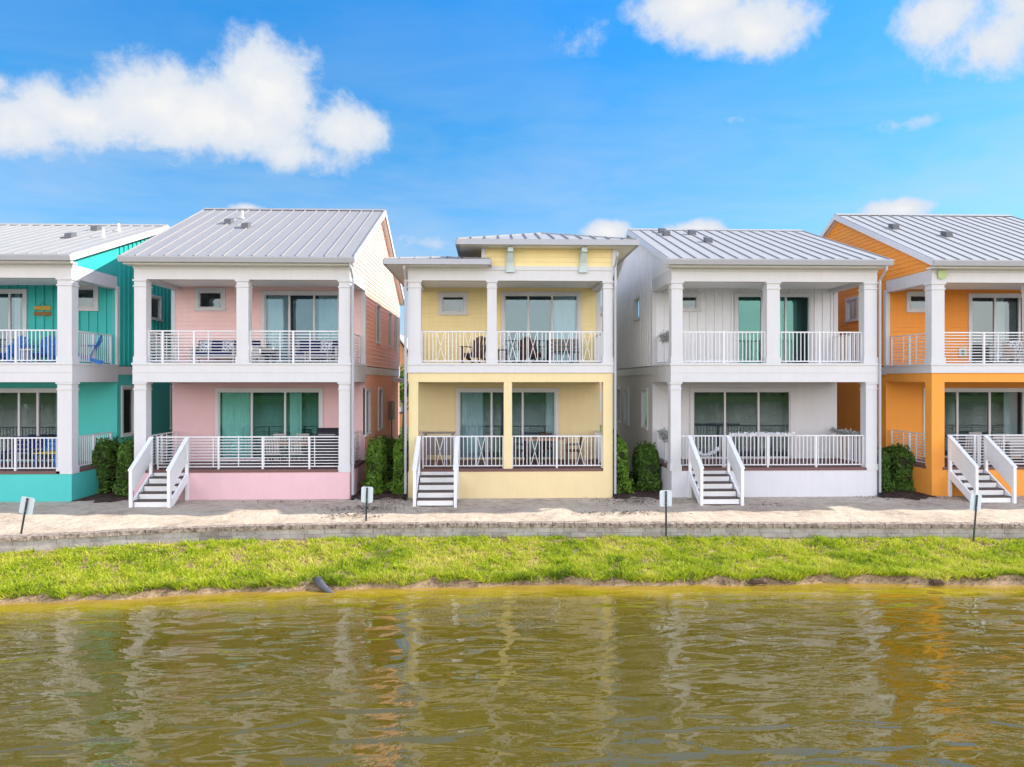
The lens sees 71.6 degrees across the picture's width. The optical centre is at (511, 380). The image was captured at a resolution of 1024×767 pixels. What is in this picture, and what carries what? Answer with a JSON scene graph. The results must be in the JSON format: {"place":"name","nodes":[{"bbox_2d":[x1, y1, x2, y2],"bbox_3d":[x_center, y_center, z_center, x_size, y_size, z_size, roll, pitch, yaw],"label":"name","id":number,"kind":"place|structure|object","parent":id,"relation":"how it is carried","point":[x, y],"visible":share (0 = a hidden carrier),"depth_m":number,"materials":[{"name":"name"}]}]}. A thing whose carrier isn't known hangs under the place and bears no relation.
{"place":"outdoors","nodes":[
{"label":"outdoors","id":0,"kind":"place"},
{"bbox_2d":[0,583,1023,766],"bbox_3d":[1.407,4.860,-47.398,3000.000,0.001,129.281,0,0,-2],"label":"pond water","id":1,"kind":"structure","parent":0,"point":[820,675],"depth_m":11.58,"materials":[{"name":"brown liquid"}]},
{"bbox_2d":[0,425,1023,535],"bbox_3d":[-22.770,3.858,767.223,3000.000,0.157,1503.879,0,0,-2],"label":"ground","id":2,"kind":"structure","parent":0,"point":[68,516],"depth_m":20.73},
{"bbox_2d":[19,496,34,533],"bbox_3d":[-12.432,3.745,18.024,0.330,1.600,0.052,11,3,-4],"label":"pond sign","id":3,"kind":"object","parent":2,"relation":"on","point":[26,505],"visible":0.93,"depth_m":18.02,"materials":[{"name":"white metal"}]},
{"bbox_2d":[0,223,171,501],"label":"teal house","id":4,"kind":"structure","parent":2,"relation":"on","point":[77,278],"depth_m":24.79,"materials":[{"name":"teal paint"}]},
{"bbox_2d":[0,289,26,361],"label":"sliding door","id":5,"kind":"structure","parent":4,"relation":"in","point":[13,302],"depth_m":24.96,"materials":[{"name":"white paint"}]},
{"bbox_2d":[0,335,28,361],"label":"adirondack chair","id":6,"kind":"object","parent":4,"relation":"on","point":[21,345],"visible":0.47,"depth_m":24.18,"materials":[{"name":"blue plastic"}]},
{"bbox_2d":[1,436,47,464],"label":"porch bench","id":7,"kind":"object","parent":4,"relation":"on","point":[26,442],"visible":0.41,"depth_m":24.39,"materials":[{"name":"blue fabric"}]},
{"bbox_2d":[0,388,56,460],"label":"sliding door","id":8,"kind":"structure","parent":4,"relation":"in","point":[23,411],"depth_m":25.43,"materials":[{"name":"white paint"}]},
{"bbox_2d":[20,349,38,361],"bbox_3d":[-16.144,-0.800,23.732,0.400,0.500,0.400,0,0,-2],"label":"side table","id":9,"kind":"object","parent":4,"relation":"on","point":[28,354],"visible":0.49,"depth_m":23.61,"materials":[{"name":"white paint"}]},
{"bbox_2d":[26,336,55,361],"bbox_3d":[-15.787,-1.049,24.026,0.800,0.999,0.891,0,0,-12],"label":"adirondack chair","id":10,"kind":"object","parent":4,"relation":"on","point":[50,349],"visible":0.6,"depth_m":24.21,"materials":[{"name":"blue plastic"}]},
{"bbox_2d":[33,302,51,315],"bbox_3d":[-16.380,-2.498,24.782,0.620,0.483,0.035,0,0,-2],"label":"wooden sign","id":11,"kind":"object","parent":4,"relation":"hanging from","point":[45,307],"visible":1,"depth_m":24.77,"materials":[{"name":"yellow wood"}]},
{"bbox_2d":[33,439,55,466],"bbox_3d":[-15.346,2.377,23.588,0.750,0.915,0.575,0,0,-2],"label":"chair","id":12,"kind":"object","parent":4,"relation":"on","point":[50,448],"visible":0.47,"depth_m":23.77,"materials":[{"name":"blue plastic"}]},
{"bbox_2d":[78,285,98,310],"bbox_3d":[-14.997,-2.897,25.156,1.034,0.921,0.720,0,0,-2],"label":"window","id":13,"kind":"structure","parent":4,"relation":"in","point":[87,294],"depth_m":24.87,"materials":[{"name":"white paint"}]},
{"bbox_2d":[78,335,102,363],"bbox_3d":[-14.212,-1.049,23.718,0.891,0.999,0.800,0,0,-22],"label":"adirondack chair","id":14,"kind":"object","parent":4,"relation":"on","point":[98,343],"visible":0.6,"depth_m":23.58,"materials":[{"name":"blue plastic"}]},
{"bbox_2d":[121,385,133,436],"bbox_3d":[-14.161,1.095,25.616,0.720,1.830,0.990,0,0,-2],"label":"side window","id":15,"kind":"structure","parent":4,"relation":"in","point":[127,392],"depth_m":25.95,"materials":[{"name":"white paint"}]},
{"bbox_2d":[151,294,162,321],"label":"side window","id":16,"kind":"structure","parent":4,"relation":"in","point":[156,301],"depth_m":28.09,"materials":[{"name":"white paint"}]},
{"bbox_2d":[170,385,171,429],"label":"side window","id":17,"kind":"structure","parent":4,"relation":"in","point":[170,385],"depth_m":29.00,"materials":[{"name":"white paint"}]},
{"bbox_2d":[73,490,133,501],"bbox_3d":[-13.024,3.758,27.748,1.780,0.001,11.756,0,0,-2],"label":"mulch bed","id":18,"kind":"object","parent":2,"relation":"on","point":[104,497],"visible":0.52,"depth_m":22.81,"materials":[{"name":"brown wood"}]},
{"bbox_2d":[90,435,120,492],"bbox_3d":[-13.791,2.877,24.210,1.036,1.951,1.646,0,0,-2],"label":"hedge bush","id":19,"kind":"object","parent":2,"relation":"on","point":[104,458],"visible":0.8,"depth_m":23.75,"materials":[{"name":"green plant"}]},
{"bbox_2d":[110,437,133,496],"bbox_3d":[-12.585,2.853,23.387,0.873,2.000,1.305,0,0,-2],"label":"hedge bush","id":20,"kind":"object","parent":2,"relation":"on","point":[125,455],"visible":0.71,"depth_m":22.98,"materials":[{"name":"green plant"}]},
{"bbox_2d":[117,208,408,507],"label":"pink house","id":21,"kind":"structure","parent":2,"relation":"on","point":[283,282],"depth_m":24.45,"materials":[{"name":"paint"}]},
{"bbox_2d":[194,288,225,310],"bbox_3d":[-10.713,-2.874,25.483,1.108,0.809,0.720,0,0,-2],"label":"window","id":22,"kind":"structure","parent":21,"relation":"in","point":[206,299],"depth_m":25.17,"materials":[{"name":"white paint"}]},
{"bbox_2d":[190,340,235,362],"bbox_3d":[-10.242,-0.980,24.567,1.500,0.860,0.720,0,0,-2],"label":"outdoor sofa","id":23,"kind":"object","parent":21,"relation":"on","point":[216,347],"visible":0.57,"depth_m":24.56,"materials":[{"name":"fabric"}]},
{"bbox_2d":[199,341,211,351],"bbox_3d":[-10.606,-1.179,24.564,0.400,0.400,0.150,0,-14,-7],"label":"throw pillow","id":24,"kind":"object","parent":23,"relation":"on","point":[203,345],"visible":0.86,"depth_m":24.50,"materials":[{"name":"fabric"}]},
{"bbox_2d":[222,341,233,351],"bbox_3d":[-9.840,-1.179,24.587,0.400,0.400,0.150,0,-14,4],"label":"throw pillow","id":25,"kind":"object","parent":23,"relation":"on","point":[227,346],"visible":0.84,"depth_m":24.52,"materials":[{"name":"fabric"}]},
{"bbox_2d":[252,339,273,362],"bbox_3d":[-8.703,-0.980,24.356,0.720,0.860,0.780,0,0,18],"label":"outdoor armchair","id":26,"kind":"object","parent":21,"relation":"on","point":[258,350],"visible":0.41,"depth_m":24.27,"materials":[{"name":"grey wicker"}]},
{"bbox_2d":[215,388,322,459],"bbox_3d":[-8.641,1.537,25.555,3.797,2.535,0.700,0,0,-2],"label":"sliding door","id":27,"kind":"structure","parent":21,"relation":"in","point":[238,411],"depth_m":25.42,"materials":[{"name":"white paint"}]},
{"bbox_2d":[264,351,276,362],"bbox_3d":[-8.188,-0.775,24.068,0.350,0.450,0.350,0,0,-2],"label":"side table","id":28,"kind":"object","parent":21,"relation":"on","point":[273,355],"visible":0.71,"depth_m":23.96,"materials":[{"name":"white plastic"}]},
{"bbox_2d":[265,438,283,465],"bbox_3d":[-7.843,2.355,23.435,0.460,0.960,0.565,0,0,-2],"label":"dining chair","id":29,"kind":"object","parent":21,"relation":"on","point":[274,450],"visible":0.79,"depth_m":23.23,"materials":[{"name":"grey wicker"}]},
{"bbox_2d":[269,434,286,462],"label":"dining chair","id":30,"kind":"object","parent":21,"relation":"on","point":[279,447],"visible":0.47,"depth_m":24.96,"materials":[{"name":"black plastic"}]},
{"bbox_2d":[265,441,307,465],"bbox_3d":[-7.527,2.465,24.087,1.500,0.740,0.850,0,0,-2],"label":"dining table","id":31,"kind":"object","parent":21,"relation":"on","point":[286,444],"visible":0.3,"depth_m":23.68,"materials":[{"name":"black plastic"}]},
{"bbox_2d":[287,438,305,465],"bbox_3d":[-7.116,2.355,23.457,0.460,0.960,0.565,0,0,-2],"label":"dining chair","id":32,"kind":"object","parent":21,"relation":"on","point":[297,450],"visible":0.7,"depth_m":23.25,"materials":[{"name":"black plastic"}]},
{"bbox_2d":[261,291,338,362],"bbox_3d":[-7.499,-1.885,25.589,2.842,2.610,0.700,0,0,-2],"label":"sliding door","id":33,"kind":"structure","parent":21,"relation":"in","point":[280,310],"depth_m":25.46,"materials":[{"name":"white paint"}]},
{"bbox_2d":[293,434,308,459],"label":"dining chair","id":34,"kind":"object","parent":21,"relation":"on","point":[302,440],"visible":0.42,"depth_m":25.02,"materials":[{"name":"black plastic"}]},
{"bbox_2d":[295,341,337,362],"bbox_3d":[-6.758,-0.980,24.670,1.500,0.860,0.720,0,0,-2],"label":"outdoor sofa","id":35,"kind":"object","parent":21,"relation":"on","point":[299,350],"visible":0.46,"depth_m":24.78,"materials":[{"name":"white fabric"}]},
{"bbox_2d":[320,341,331,351],"bbox_3d":[-6.455,-1.179,24.688,0.400,0.400,0.150,0,-14,-5],"label":"throw pillow","id":36,"kind":"object","parent":35,"relation":"on","point":[324,347],"visible":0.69,"depth_m":24.62,"materials":[{"name":"fabric"}]},
{"bbox_2d":[303,351,331,362],"bbox_3d":[-6.501,-0.760,23.768,0.850,0.420,0.500,0,0,-2],"label":"coffee table","id":37,"kind":"object","parent":21,"relation":"on","point":[308,352],"visible":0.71,"depth_m":23.57,"materials":[{"name":"white wood"}]},
{"bbox_2d":[311,428,338,464],"bbox_3d":[-6.183,2.215,23.927,1.000,1.240,0.560,0,0,-2],"label":"covered grill","id":38,"kind":"object","parent":21,"relation":"on","point":[327,432],"visible":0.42,"depth_m":23.65,"materials":[{"name":"metal"}]},
{"bbox_2d":[363,388,371,436],"bbox_3d":[-5.284,1.145,25.855,0.170,1.730,1.040,0,0,-2],"label":"side window","id":39,"kind":"structure","parent":21,"relation":"in","point":[367,419],"depth_m":26.21,"materials":[{"name":"white paint"}]},
{"bbox_2d":[376,302,381,344],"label":"side window","id":40,"kind":"structure","parent":21,"relation":"in","point":[378,306],"depth_m":28.61,"materials":[{"name":"white paint"}]},
{"bbox_2d":[378,387,383,430],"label":"side window","id":41,"kind":"structure","parent":21,"relation":"in","point":[380,390],"depth_m":29.21,"materials":[{"name":"white paint"}]},
{"bbox_2d":[388,310,392,348],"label":"side window","id":42,"kind":"structure","parent":21,"relation":"in","point":[389,312],"depth_m":31.72,"materials":[{"name":"white paint"}]},
{"bbox_2d":[394,315,397,349],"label":"side window","id":43,"kind":"structure","parent":21,"relation":"in","point":[395,343],"depth_m":33.71,"materials":[{"name":"white paint"}]},
{"bbox_2d":[361,487,372,520],"bbox_3d":[-4.043,3.748,19.694,0.330,1.600,0.053,2,1,1],"label":"pond sign","id":44,"kind":"object","parent":2,"relation":"on","point":[366,495],"visible":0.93,"depth_m":19.70,"materials":[{"name":"metal"}]},
{"bbox_2d":[359,436,387,494],"bbox_3d":[-4.649,2.868,24.117,0.976,1.968,1.760,0,0,-2],"label":"hedge bush","id":45,"kind":"object","parent":2,"relation":"on","point":[376,464],"visible":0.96,"depth_m":23.49,"materials":[{"name":"green plant"}]},
{"bbox_2d":[355,479,407,499],"bbox_3d":[-4.412,3.762,28.073,1.804,0.007,11.618,0,0,-2],"label":"mulch bed","id":46,"kind":"object","parent":2,"relation":"on","point":[388,492],"visible":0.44,"depth_m":23.20,"materials":[{"name":"brown soil"}]},
{"bbox_2d":[379,434,395,479],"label":"hedge bush","id":47,"kind":"object","parent":2,"relation":"on","point":[389,443],"visible":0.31,"depth_m":26.96,"materials":[{"name":"green plant"}]},
{"bbox_2d":[386,434,408,493],"bbox_3d":[-3.802,2.825,23.933,0.801,2.056,1.525,0,0,-2],"label":"hedge bush","id":48,"kind":"object","parent":2,"relation":"on","point":[395,485],"visible":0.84,"depth_m":23.47,"materials":[{"name":"green plant"}]},
{"bbox_2d":[399,334,408,426],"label":"house","id":49,"kind":"structure","parent":2,"relation":"on","point":[402,362],"depth_m":57.76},
{"bbox_2d":[399,363,408,434],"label":"tree","id":50,"kind":"object","parent":2,"relation":"on","point":[401,392],"visible":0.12,"depth_m":46.12,"materials":[{"name":"green plant"}]},
{"bbox_2d":[383,232,638,507],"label":"yellow house","id":51,"kind":"structure","parent":2,"relation":"on","point":[504,292],"depth_m":22.94,"materials":[{"name":"paint"}]},
{"bbox_2d":[423,432,454,464],"bbox_3d":[-2.435,2.275,23.688,1.070,1.120,0.280,0,0,-2],"label":"bar counter","id":52,"kind":"object","parent":51,"relation":"on","point":[439,440],"visible":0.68,"depth_m":23.67,"materials":[{"name":"grey wood"}]},
{"bbox_2d":[438,292,467,314],"bbox_3d":[-2.119,-2.750,25.738,1.094,0.815,0.720,0,0,-2],"label":"window","id":53,"kind":"structure","parent":51,"relation":"in","point":[449,303],"depth_m":25.43,"materials":[{"name":"white paint"}]},
{"bbox_2d":[459,336,485,362],"bbox_3d":[-1.250,-1.049,24.351,0.800,0.999,0.891,0,0,23],"label":"adirondack chair","id":54,"kind":"object","parent":51,"relation":"on","point":[472,353],"visible":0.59,"depth_m":24.48,"materials":[{"name":"brown wood"}]},
{"bbox_2d":[498,349,508,362],"bbox_3d":[-0.317,-0.800,24.001,0.420,0.500,0.420,0,0,-2],"label":"side table","id":55,"kind":"object","parent":51,"relation":"on","point":[506,350],"visible":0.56,"depth_m":23.83,"materials":[{"name":"plastic"}]},
{"bbox_2d":[456,388,558,458],"bbox_3d":[-0.174,1.537,25.806,3.685,2.535,0.700,0,0,-2],"label":"sliding door","id":56,"kind":"structure","parent":51,"relation":"in","point":[479,411],"depth_m":26.13,"materials":[{"name":"white paint"}]},
{"bbox_2d":[513,435,529,463],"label":"dining chair","id":57,"kind":"object","parent":51,"relation":"on","point":[521,450],"visible":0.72,"depth_m":24.00,"materials":[{"name":"brown wood"}]},
{"bbox_2d":[518,337,544,362],"bbox_3d":[0.628,-1.049,24.613,0.800,0.999,0.890,0,0,-14],"label":"adirondack chair","id":58,"kind":"object","parent":51,"relation":"on","point":[530,350],"visible":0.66,"depth_m":24.79,"materials":[{"name":"brown wood"}]},
{"bbox_2d":[501,292,580,362],"bbox_3d":[1.037,-1.885,25.842,2.865,2.610,0.700,0,0,-2],"label":"sliding door","id":59,"kind":"structure","parent":51,"relation":"in","point":[520,311],"depth_m":26.16,"materials":[{"name":"white paint"}]},
{"bbox_2d":[524,437,567,464],"bbox_3d":[1.166,2.405,24.245,1.500,0.860,0.900,0,0,-2],"label":"dining table","id":60,"kind":"object","parent":51,"relation":"on","point":[526,439],"visible":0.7,"depth_m":23.85,"materials":[{"name":"brown wood"}]},
{"bbox_2d":[539,433,552,461],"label":"dining chair","id":61,"kind":"object","parent":51,"relation":"on","point":[547,447],"visible":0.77,"depth_m":25.26,"materials":[{"name":"black plastic"}]},
{"bbox_2d":[548,339,578,362],"bbox_3d":[1.818,-1.008,24.847,1.050,0.915,0.575,0,0,-2],"label":"porch bench","id":62,"kind":"object","parent":51,"relation":"on","point":[563,344],"visible":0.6,"depth_m":25.09,"materials":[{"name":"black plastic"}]},
{"bbox_2d":[565,437,582,463],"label":"dining chair","id":63,"kind":"object","parent":51,"relation":"on","point":[577,450],"visible":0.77,"depth_m":24.26,"materials":[{"name":"black plastic"}]},
{"bbox_2d":[109,491,1017,595],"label":"leaf litter","id":64,"kind":"object","parent":2,"relation":"on","point":[624,512],"visible":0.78,"depth_m":21.52,"materials":[{"name":"brown plant"}]},
{"bbox_2d":[600,306,601,424],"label":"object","id":65,"kind":"structure","parent":2,"relation":"on","point":[601,384],"depth_m":60.25,"materials":[{"name":"metal"}]},
{"bbox_2d":[600,393,601,411],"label":"window","id":66,"kind":"structure","parent":65,"relation":"in","point":[600,393],"depth_m":60.21,"materials":[{"name":"white paint"}]},
{"bbox_2d":[613,434,635,493],"bbox_3d":[3.654,2.872,24.508,1.045,1.962,2.145,0,0,-2],"label":"hedge bush","id":67,"kind":"object","parent":2,"relation":"on","point":[624,481],"visible":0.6,"depth_m":23.70,"materials":[{"name":"green plant"}]},
{"bbox_2d":[613,470,659,498],"bbox_3d":[4.045,3.758,28.316,1.873,0.001,11.633,0,0,-2],"label":"mulch bed","id":68,"kind":"object","parent":2,"relation":"on","point":[647,493],"visible":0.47,"depth_m":23.41,"materials":[{"name":"brown soil"}]},
{"bbox_2d":[630,440,661,490],"bbox_3d":[4.686,2.970,24.680,0.972,1.765,1.704,0,0,-2],"label":"hedge bush","id":69,"kind":"object","parent":2,"relation":"on","point":[645,462],"visible":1,"depth_m":24.16,"materials":[{"name":"green plant"}]},
{"bbox_2d":[613,228,893,505],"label":"white house","id":70,"kind":"structure","parent":2,"relation":"on","point":[747,319],"depth_m":25.11,"materials":[{"name":"paint"}]},
{"bbox_2d":[616,387,621,422],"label":"side window","id":71,"kind":"structure","parent":70,"relation":"in","point":[619,389],"depth_m":32.43,"materials":[{"name":"white paint"}]},
{"bbox_2d":[623,387,628,425],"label":"side window","id":72,"kind":"structure","parent":70,"relation":"in","point":[626,389],"depth_m":30.75,"materials":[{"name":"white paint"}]},
{"bbox_2d":[633,295,639,321],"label":"side window","id":73,"kind":"structure","parent":70,"relation":"in","point":[636,300],"depth_m":28.45,"materials":[{"name":"white paint"}]},
{"bbox_2d":[640,388,647,430],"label":"side window","id":74,"kind":"structure","parent":70,"relation":"in","point":[644,391],"depth_m":27.14,"materials":[{"name":"glass"}]},
{"bbox_2d":[658,425,667,442],"bbox_3d":[5.243,1.887,24.142,0.482,0.736,1.789,0,0,-2],"label":"garland","id":75,"kind":"object","parent":70,"relation":"attached to","point":[663,433],"visible":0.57,"depth_m":24.34,"materials":[{"name":"silver metal"}]},
{"bbox_2d":[657,330,668,344],"bbox_3d":[5.275,-1.517,24.124,0.417,0.583,1.675,0,0,-2],"label":"garland","id":76,"kind":"object","parent":70,"relation":"attached to","point":[664,336],"visible":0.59,"depth_m":24.20,"materials":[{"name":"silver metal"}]},
{"bbox_2d":[683,292,701,311],"bbox_3d":[6.386,-2.840,25.991,0.923,0.697,0.720,0,0,-2],"label":"window","id":77,"kind":"structure","parent":70,"relation":"in","point":[691,300],"depth_m":25.68,"materials":[{"name":"white paint"}]},
{"bbox_2d":[698,447,719,456],"bbox_3d":[6.308,2.336,23.121,0.953,0.367,0.173,0,0,-2],"label":"garland","id":78,"kind":"object","parent":70,"relation":"hanging from","point":[710,453],"visible":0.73,"depth_m":23.09,"materials":[{"name":"white wicker"}]},
{"bbox_2d":[690,388,793,457],"bbox_3d":[8.323,1.537,26.058,3.785,2.535,0.700,0,0,-2],"label":"sliding door","id":79,"kind":"structure","parent":70,"relation":"in","point":[713,411],"depth_m":26.39,"materials":[{"name":"white paint"}]},
{"bbox_2d":[729,431,796,436],"bbox_3d":[8.175,1.757,23.212,2.236,0.212,0.241,0,0,-2],"label":"garland","id":80,"kind":"object","parent":70,"relation":"attached to","point":[765,434],"visible":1,"depth_m":23.19,"materials":[{"name":"white wicker"}]},
{"bbox_2d":[734,292,812,362],"bbox_3d":[9.495,-1.885,26.093,2.885,2.610,0.700,0,0,-2],"label":"sliding door","id":81,"kind":"structure","parent":70,"relation":"in","point":[796,309],"depth_m":26.42,"materials":[{"name":"white paint"}]},
{"bbox_2d":[830,426,859,436],"bbox_3d":[11.666,1.807,24.687,0.304,0.362,2.359,0,0,-2],"label":"garland","id":82,"kind":"object","parent":70,"relation":"attached to","point":[842,431],"visible":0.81,"depth_m":24.92,"materials":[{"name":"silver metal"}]},
{"bbox_2d":[877,446,894,491],"bbox_3d":[12.627,3.039,24.441,0.817,1.628,1.476,0,0,-2],"label":"hedge bush","id":83,"kind":"object","parent":2,"relation":"on","point":[886,474],"visible":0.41,"depth_m":23.94,"materials":[{"name":"green plant"}]},
{"bbox_2d":[882,443,915,490],"bbox_3d":[13.476,3.024,24.869,0.937,1.656,1.753,0,0,-2],"label":"hedge bush","id":84,"kind":"object","parent":2,"relation":"on","point":[902,459],"visible":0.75,"depth_m":24.33,"materials":[{"name":"green plant"}]},
{"bbox_2d":[877,489,938,499],"bbox_3d":[12.669,3.759,28.375,1.774,0.002,12.027,0,0,-2],"label":"mulch bed","id":85,"kind":"object","parent":2,"relation":"on","point":[887,494],"visible":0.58,"depth_m":23.41,"materials":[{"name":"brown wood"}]},
{"bbox_2d":[819,213,1023,502],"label":"orange house","id":86,"kind":"structure","parent":2,"relation":"on","point":[949,377],"depth_m":25.92,"materials":[{"name":"paint"}]},
{"bbox_2d":[844,296,858,322],"bbox_3d":[13.593,-2.830,28.316,0.170,0.980,1.040,0,0,-2],"label":"side window","id":87,"kind":"structure","parent":86,"relation":"in","point":[852,303],"depth_m":28.37,"materials":[{"name":"white paint"}]},
{"bbox_2d":[906,291,924,312],"bbox_3d":[15.014,-2.868,26.247,1.284,0.764,0.720,0,0,-2],"label":"window","id":88,"kind":"structure","parent":86,"relation":"in","point":[915,300],"depth_m":25.94,"materials":[{"name":"white paint"}]},
{"bbox_2d":[938,269,947,279],"bbox_3d":[14.043,-3.474,23.177,0.300,0.363,0.100,0,0,-2],"label":"leaf ornament","id":89,"kind":"object","parent":86,"relation":"attached to","point":[942,273],"visible":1,"depth_m":23.15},
{"bbox_2d":[960,436,976,462],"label":"dining chair","id":90,"kind":"object","parent":86,"relation":"on","point":[968,437],"visible":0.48,"depth_m":23.84,"materials":[{"name":"grey wicker"}]},
{"bbox_2d":[923,388,1023,456],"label":"sliding door","id":91,"kind":"structure","parent":86,"relation":"in","point":[988,411],"depth_m":26.65,"materials":[{"name":"white paint"}]},
{"bbox_2d":[969,432,982,457],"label":"dining chair","id":92,"kind":"object","parent":86,"relation":"on","point":[975,433],"visible":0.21,"depth_m":25.70,"materials":[{"name":"white plastic"}]},
{"bbox_2d":[956,440,1009,456],"bbox_3d":[16.325,2.465,24.695,1.400,0.740,0.850,0,0,-2],"label":"dining table","id":93,"kind":"object","parent":86,"relation":"on","point":[982,441],"visible":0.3,"depth_m":24.38,"materials":[{"name":"grey wood"}]},
{"bbox_2d":[982,436,1006,462],"bbox_3d":[16.370,2.355,24.104,0.460,0.960,0.565,0,0,-2],"label":"dining chair","id":94,"kind":"object","parent":86,"relation":"on","point":[999,437],"visible":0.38,"depth_m":23.86,"materials":[{"name":"white plastic"}]},
{"bbox_2d":[968,293,1021,362],"bbox_3d":[18.185,-1.885,26.351,2.971,2.610,0.700,0,0,-2],"label":"sliding door","id":95,"kind":"structure","parent":86,"relation":"in","point":[987,312],"depth_m":26.68,"materials":[{"name":"white paint"}]},
{"bbox_2d":[997,436,1023,459],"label":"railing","id":96,"kind":"object","parent":86,"relation":"on","point":[1015,438],"visible":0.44,"depth_m":25.18,"materials":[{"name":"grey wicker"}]},
{"bbox_2d":[1002,340,1021,362],"bbox_3d":[17.782,-0.980,24.748,0.900,0.860,0.720,0,0,6],"label":"outdoor armchair","id":97,"kind":"object","parent":86,"relation":"on","point":[1011,348],"visible":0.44,"depth_m":24.88,"materials":[{"name":"white fabric"}]},
{"bbox_2d":[0,532,1023,603],"bbox_3d":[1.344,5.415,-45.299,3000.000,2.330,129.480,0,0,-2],"label":"bank","id":98,"kind":"structure","parent":0,"point":[430,582],"depth_m":17.04,"materials":[{"name":"green plant"}]},
{"bbox_2d":[313,576,333,592],"bbox_3d":[-4.383,4.765,16.491,0.257,0.334,0.809,0,0,-37],"label":"drain pipe","id":99,"kind":"object","parent":98,"relation":"on","point":[320,584],"visible":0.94,"depth_m":16.40,"materials":[{"name":"grey plastic"}]},
{"bbox_2d":[0,521,1023,552],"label":"retaining wall","id":100,"kind":"structure","parent":98,"relation":"on","point":[53,541],"depth_m":19.23,"materials":[{"name":"concrete"}]},
{"bbox_2d":[660,490,671,537],"bbox_3d":[4.161,3.768,19.186,0.330,1.600,0.052,0,0,-3],"label":"pond sign","id":101,"kind":"object","parent":98,"relation":"on","point":[665,498],"visible":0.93,"depth_m":19.20,"materials":[{"name":"metal"}]},
{"bbox_2d":[748,579,767,584],"bbox_3d":[5.841,4.785,16.870,0.458,0.148,0.136,0,0,6],"label":"driftwood","id":102,"kind":"object","parent":98,"relation":"on","point":[757,581],"visible":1,"depth_m":16.83,"materials":[{"name":"brown wood"}]},
{"bbox_2d":[929,579,944,584],"bbox_3d":[10.081,4.785,16.834,0.349,0.146,0.134,0,0,9],"label":"driftwood","id":103,"kind":"object","parent":98,"relation":"on","point":[935,581],"visible":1,"depth_m":16.80,"materials":[{"name":"brown wood"}]},
{"bbox_2d":[970,494,981,541],"bbox_3d":[12.304,3.823,18.883,0.330,1.600,0.052,4,0,-9],"label":"pond sign","id":104,"kind":"object","parent":98,"relation":"on","point":[975,502],"visible":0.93,"depth_m":18.88,"materials":[{"name":"metal"}]}
]}

